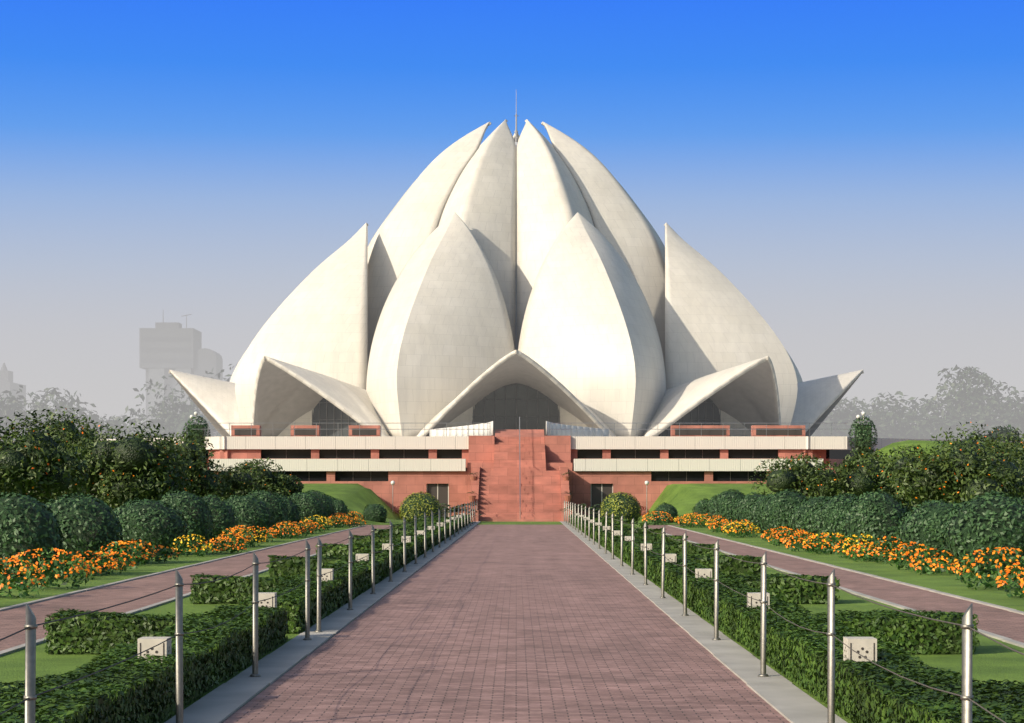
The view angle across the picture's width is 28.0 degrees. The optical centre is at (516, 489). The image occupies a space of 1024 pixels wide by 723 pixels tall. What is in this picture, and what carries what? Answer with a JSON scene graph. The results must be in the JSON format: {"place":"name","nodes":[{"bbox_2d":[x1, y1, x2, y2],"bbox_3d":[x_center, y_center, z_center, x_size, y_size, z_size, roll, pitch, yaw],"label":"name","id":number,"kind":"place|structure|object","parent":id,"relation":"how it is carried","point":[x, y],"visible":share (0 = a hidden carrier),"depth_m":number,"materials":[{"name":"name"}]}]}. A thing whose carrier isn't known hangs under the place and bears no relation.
{"place":"outdoors","nodes":[
{"label":"outdoors","id":0,"kind":"place"},
{"bbox_2d":[0,363,25,410],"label":"distant blocks","id":1,"kind":"structure","parent":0,"point":[6,380],"depth_m":613.11,"materials":[{"name":"concrete"}]},
{"bbox_2d":[107,436,225,449],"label":"distant wall","id":2,"kind":"structure","parent":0,"point":[214,441],"depth_m":151.32,"materials":[{"name":"white concrete"}]},
{"bbox_2d":[0,526,389,650],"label":"side path","id":3,"kind":"structure","parent":0,"point":[13,620],"depth_m":41.98,"materials":[{"name":"brick"}]},
{"bbox_2d":[0,526,1023,722],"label":"garden lawn","id":4,"kind":"structure","parent":0,"point":[992,659],"depth_m":39.01,"materials":[{"name":"green plant"}]},
{"bbox_2d":[164,521,846,722],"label":"walkway kerbs","id":5,"kind":"structure","parent":4,"relation":"on","point":[788,700],"depth_m":25.25,"materials":[{"name":"concrete"}]},
{"bbox_2d":[24,500,973,722],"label":"fence posts","id":6,"kind":"object","parent":5,"relation":"on","point":[30,660],"visible":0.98,"depth_m":22.67,"materials":[{"name":"silver metal"}]},
{"bbox_2d":[0,503,1023,722],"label":"barrier ropes","id":7,"kind":"object","parent":6,"relation":"attached to","point":[464,514],"visible":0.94,"depth_m":15.94,"materials":[{"name":"grey metal"}]},
{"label":"lamp box stands","id":8,"kind":"object","parent":5,"relation":"on","visible":0},
{"bbox_2d":[138,513,876,662],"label":"lamp boxes","id":9,"kind":"object","parent":8,"relation":"on","point":[859,643],"visible":0.48,"depth_m":20.03,"materials":[{"name":"metal"}]},
{"bbox_2d":[140,515,874,660],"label":"lamp box holes","id":10,"kind":"object","parent":9,"relation":"in","point":[862,648],"visible":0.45,"depth_m":19.89,"materials":[{"name":"grey"}]},
{"bbox_2d":[222,525,789,722],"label":"walkway paving","id":11,"kind":"structure","parent":4,"relation":"on","point":[519,624],"depth_m":25.67,"materials":[{"name":"brick"}]},
{"bbox_2d":[0,514,1023,722],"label":"hedges","id":12,"kind":"object","parent":4,"relation":"on","point":[54,626],"visible":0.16,"depth_m":26.03,"materials":[{"name":"green plant"}]},
{"bbox_2d":[0,406,1023,511],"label":"garden trees","id":13,"kind":"object","parent":4,"relation":"on","point":[84,446],"visible":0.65,"depth_m":96.64,"materials":[{"name":"green plant"}]},
{"bbox_2d":[4,472,928,505],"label":"garden tree trunks","id":14,"kind":"object","parent":13,"relation":"attached to","point":[233,490],"visible":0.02,"depth_m":107.99,"materials":[{"name":"brown wood"}]},
{"bbox_2d":[0,491,1023,576],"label":"topiaries","id":15,"kind":"object","parent":4,"relation":"on","point":[921,536],"visible":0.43,"depth_m":64.98,"materials":[{"name":"green plant"}]},
{"bbox_2d":[0,511,1023,597],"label":"marigold beds","id":16,"kind":"object","parent":4,"relation":"on","point":[105,561],"visible":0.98,"depth_m":57.17,"materials":[{"name":"orange plant"}]},
{"bbox_2d":[0,488,1023,574],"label":"round shrubs","id":17,"kind":"object","parent":4,"relation":"on","point":[58,531],"visible":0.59,"depth_m":64.85,"materials":[{"name":"green plant"}]},
{"bbox_2d":[0,525,1023,656],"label":"side path kerbs","id":18,"kind":"structure","parent":4,"relation":"on","point":[986,633],"depth_m":41.15,"materials":[{"name":"concrete"}]},
{"bbox_2d":[214,449,812,516],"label":"podium wall","id":19,"kind":"structure","parent":4,"relation":"on","point":[406,484],"depth_m":146.00,"materials":[{"name":"red brick"}]},
{"bbox_2d":[222,449,777,480],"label":"podium windows","id":20,"kind":"structure","parent":19,"relation":"in","point":[457,454],"depth_m":151.28,"materials":[{"name":"black glass"}]},
{"bbox_2d":[286,449,748,517],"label":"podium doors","id":21,"kind":"structure","parent":19,"relation":"in","point":[595,492],"depth_m":146.27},
{"bbox_2d":[209,436,846,516],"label":"terrace slabs","id":22,"kind":"structure","parent":19,"relation":"attached to","point":[577,442],"depth_m":150.70,"materials":[{"name":"beige concrete"}]},
{"bbox_2d":[229,423,831,435],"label":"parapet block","id":23,"kind":"structure","parent":19,"relation":"on","point":[549,429],"depth_m":151.38,"materials":[{"name":"silver metal"}]},
{"bbox_2d":[0,364,1023,441],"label":"distant trees","id":24,"kind":"object","parent":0,"point":[980,411],"visible":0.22,"depth_m":269.25,"materials":[{"name":"plant"}]},
{"bbox_2d":[0,0,1023,431],"label":"sky","id":25,"kind":"structure","parent":0,"point":[854,169],"materials":[{"name":"blue"}]},
{"bbox_2d":[353,525,695,525],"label":"cross path","id":26,"kind":"structure","parent":0,"point":[648,525],"depth_m":118.50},
{"bbox_2d":[42,440,1021,524],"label":"grass mound","id":27,"kind":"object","parent":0,"point":[682,499],"depth_m":139.77,"materials":[{"name":"green plant"}]},
{"bbox_2d":[467,429,571,521],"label":"staircase","id":28,"kind":"structure","parent":27,"relation":"on","point":[503,480],"depth_m":141.14,"materials":[{"name":"red stone"}]},
{"bbox_2d":[519,417,520,506],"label":"stair handrail","id":29,"kind":"object","parent":28,"relation":"on","point":[519,456],"visible":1,"depth_m":145.06,"materials":[{"name":"silver metal"}]},
{"bbox_2d":[468,476,571,501],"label":"planters","id":30,"kind":"object","parent":27,"relation":"on","point":[565,478],"visible":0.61,"depth_m":134.91,"materials":[{"name":"brown ceramic"}]},
{"bbox_2d":[399,491,641,523],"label":"golden shrubs","id":31,"kind":"object","parent":27,"relation":"on","point":[602,503],"visible":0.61,"depth_m":122.70,"materials":[{"name":"plant"}]},
{"bbox_2d":[191,416,867,512],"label":"lamp poles","id":32,"kind":"object","parent":27,"relation":"on","point":[646,485],"visible":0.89,"depth_m":143.78,"materials":[{"name":"grey metal"}]},
{"bbox_2d":[190,411,869,484],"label":"lamps","id":33,"kind":"object","parent":32,"relation":"on","point":[863,413],"visible":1,"depth_m":152.11,"materials":[{"name":"white glass"}]},
{"bbox_2d":[182,416,877,518],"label":"stair plants","id":34,"kind":"object","parent":27,"relation":"on","point":[206,428],"visible":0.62,"depth_m":151.55,"materials":[{"name":"green plant"}]},
{"bbox_2d":[648,526,1023,642],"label":"side path","id":35,"kind":"structure","parent":0,"point":[1002,622],"depth_m":42.40,"materials":[{"name":"brick"}]},
{"bbox_2d":[982,432,1010,440],"bbox_3d":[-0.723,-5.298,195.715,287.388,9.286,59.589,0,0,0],"label":"tree","id":36,"kind":"object","parent":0,"point":[1005,434],"visible":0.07,"depth_m":196.53,"materials":[{"name":"green plant"}]},
{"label":"terrace deck","id":37,"kind":"structure","parent":0,"visible":0},
{"bbox_2d":[169,369,241,435],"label":"temple petal","id":38,"kind":"object","parent":37,"relation":"on","point":[214,401],"visible":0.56,"depth_m":201.19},
{"bbox_2d":[230,350,246,382],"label":"temple petal","id":39,"kind":"object","parent":37,"relation":"on","point":[233,378],"depth_m":214.80,"materials":[{"name":"stone"}]},
{"bbox_2d":[235,223,367,435],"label":"temple petal","id":40,"kind":"object","parent":37,"relation":"on","point":[317,321],"visible":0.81,"depth_m":194.62,"materials":[{"name":"stone"}]},
{"bbox_2d":[252,356,389,435],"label":"entrance","id":41,"kind":"object","parent":37,"relation":"on","point":[286,395],"depth_m":188.80,"materials":[{"name":"white concrete"}]},
{"bbox_2d":[312,400,356,435],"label":"window mullions","id":42,"kind":"object","parent":41,"relation":"attached to","point":[334,419],"visible":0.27,"depth_m":191.75,"materials":[{"name":"grey metal"}]},
{"bbox_2d":[368,127,487,261],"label":"shell","id":43,"kind":"object","parent":37,"relation":"on","point":[372,243],"visible":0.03,"depth_m":211.86,"materials":[{"name":"concrete"}]},
{"bbox_2d":[367,122,491,361],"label":"shell","id":44,"kind":"object","parent":37,"relation":"on","point":[410,226],"visible":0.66,"depth_m":201.70,"materials":[{"name":"concrete"}]},
{"bbox_2d":[366,212,513,435],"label":"temple petal","id":45,"kind":"object","parent":37,"relation":"on","point":[442,337],"visible":0.93,"depth_m":185.45,"materials":[{"name":"stone"}]},
{"bbox_2d":[438,119,515,349],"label":"shell","id":46,"kind":"object","parent":37,"relation":"on","point":[481,202],"visible":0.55,"depth_m":197.84,"materials":[{"name":"concrete"}]},
{"bbox_2d":[438,142,517,349],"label":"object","id":47,"kind":"object","parent":37,"relation":"on","point":[516,261],"visible":0.11,"depth_m":196.41,"materials":[{"name":"grey concrete"}]},
{"bbox_2d":[515,99,516,141],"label":"mast","id":48,"kind":"object","parent":47,"relation":"on","point":[516,124],"visible":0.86,"depth_m":209.97,"materials":[{"name":"silver metal"}]},
{"bbox_2d":[417,350,615,435],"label":"entrance","id":49,"kind":"object","parent":37,"relation":"on","point":[515,367],"depth_m":183.21,"materials":[{"name":"white concrete"}]},
{"bbox_2d":[473,384,559,435],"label":"window mullions","id":50,"kind":"object","parent":49,"relation":"attached to","point":[516,399],"visible":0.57,"depth_m":184.74,"materials":[{"name":"grey metal"}]},
{"bbox_2d":[231,425,804,435],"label":"terrace boxes","id":51,"kind":"object","parent":37,"relation":"on","point":[378,429],"visible":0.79,"depth_m":151.90,"materials":[{"name":"red stone"}]},
{"bbox_2d":[235,428,801,434],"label":"terrace box openings","id":52,"kind":"object","parent":51,"relation":"attached to","point":[683,431],"visible":1,"depth_m":151.90,"materials":[{"name":"red"}]},
{"bbox_2d":[429,421,608,435],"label":"balustrade","id":53,"kind":"object","parent":37,"relation":"on","point":[486,429],"visible":0.69,"depth_m":164.04,"materials":[{"name":"white paint"}]},
{"bbox_2d":[517,119,594,349],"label":"shell","id":54,"kind":"object","parent":37,"relation":"on","point":[551,202],"visible":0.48,"depth_m":197.81,"materials":[{"name":"concrete"}]},
{"bbox_2d":[518,212,665,435],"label":"temple petal","id":55,"kind":"object","parent":37,"relation":"on","point":[589,338],"visible":0.9,"depth_m":185.45,"materials":[{"name":"stone"}]},
{"bbox_2d":[541,122,664,365],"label":"shell","id":56,"kind":"object","parent":37,"relation":"on","point":[621,225],"visible":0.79,"depth_m":201.68,"materials":[{"name":"concrete"}]},
{"bbox_2d":[545,128,664,262],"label":"shell","id":57,"kind":"object","parent":37,"relation":"on","point":[660,244],"depth_m":211.87,"materials":[{"name":"concrete"}]},
{"bbox_2d":[643,356,780,435],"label":"entrance","id":58,"kind":"object","parent":37,"relation":"on","point":[747,393],"depth_m":187.88,"materials":[{"name":"white concrete"}]},
{"bbox_2d":[660,400,720,435],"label":"window mullions","id":59,"kind":"object","parent":58,"relation":"in","point":[698,419],"visible":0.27,"depth_m":191.62,"materials":[{"name":"grey metal"}]},
{"bbox_2d":[664,223,797,435],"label":"temple petal","id":60,"kind":"object","parent":37,"relation":"on","point":[715,321],"visible":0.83,"depth_m":194.61,"materials":[{"name":"stone"}]},
{"bbox_2d":[785,349,802,382],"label":"temple petal","id":61,"kind":"object","parent":37,"relation":"on","point":[799,378],"depth_m":214.82,"materials":[{"name":"stone"}]},
{"bbox_2d":[791,370,863,435],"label":"temple petal","id":62,"kind":"object","parent":37,"relation":"on","point":[817,400],"visible":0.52,"depth_m":201.20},
{"label":"lawn","id":63,"kind":"structure","parent":0,"visible":0},
{"bbox_2d":[149,368,191,424],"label":"distant tower piers","id":64,"kind":"structure","parent":63,"relation":"on","point":[156,375],"depth_m":610.30,"materials":[{"name":"grey concrete"}]},
{"bbox_2d":[139,314,222,435],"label":"distant tower","id":65,"kind":"structure","parent":63,"relation":"on","point":[206,359],"depth_m":610.40,"materials":[{"name":"concrete"}]},
{"bbox_2d":[141,337,191,405],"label":"building windows","id":66,"kind":"structure","parent":65,"relation":"attached to","point":[166,350],"depth_m":609.99,"materials":[{"name":"grey"}]},
{"bbox_2d":[206,449,229,469],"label":"podium wall","id":67,"kind":"structure","parent":63,"relation":"on","point":[216,453],"depth_m":151.41,"materials":[{"name":"red brick"}]},
{"bbox_2d":[188,424,871,457],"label":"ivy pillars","id":68,"kind":"structure","parent":63,"relation":"on","point":[867,429],"depth_m":151.85,"materials":[{"name":"green plant"}]},
{"bbox_2d":[802,449,848,469],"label":"podium wall","id":69,"kind":"structure","parent":63,"relation":"on","point":[819,454],"depth_m":152.01,"materials":[{"name":"red brick"}]},
{"bbox_2d":[826,450,874,458],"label":"podium windows","id":70,"kind":"structure","parent":69,"relation":"in","point":[835,454],"depth_m":153.15,"materials":[{"name":"black glass"}]},
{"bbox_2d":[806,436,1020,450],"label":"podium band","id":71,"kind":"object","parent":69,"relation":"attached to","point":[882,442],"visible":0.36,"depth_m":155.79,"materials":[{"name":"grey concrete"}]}
]}

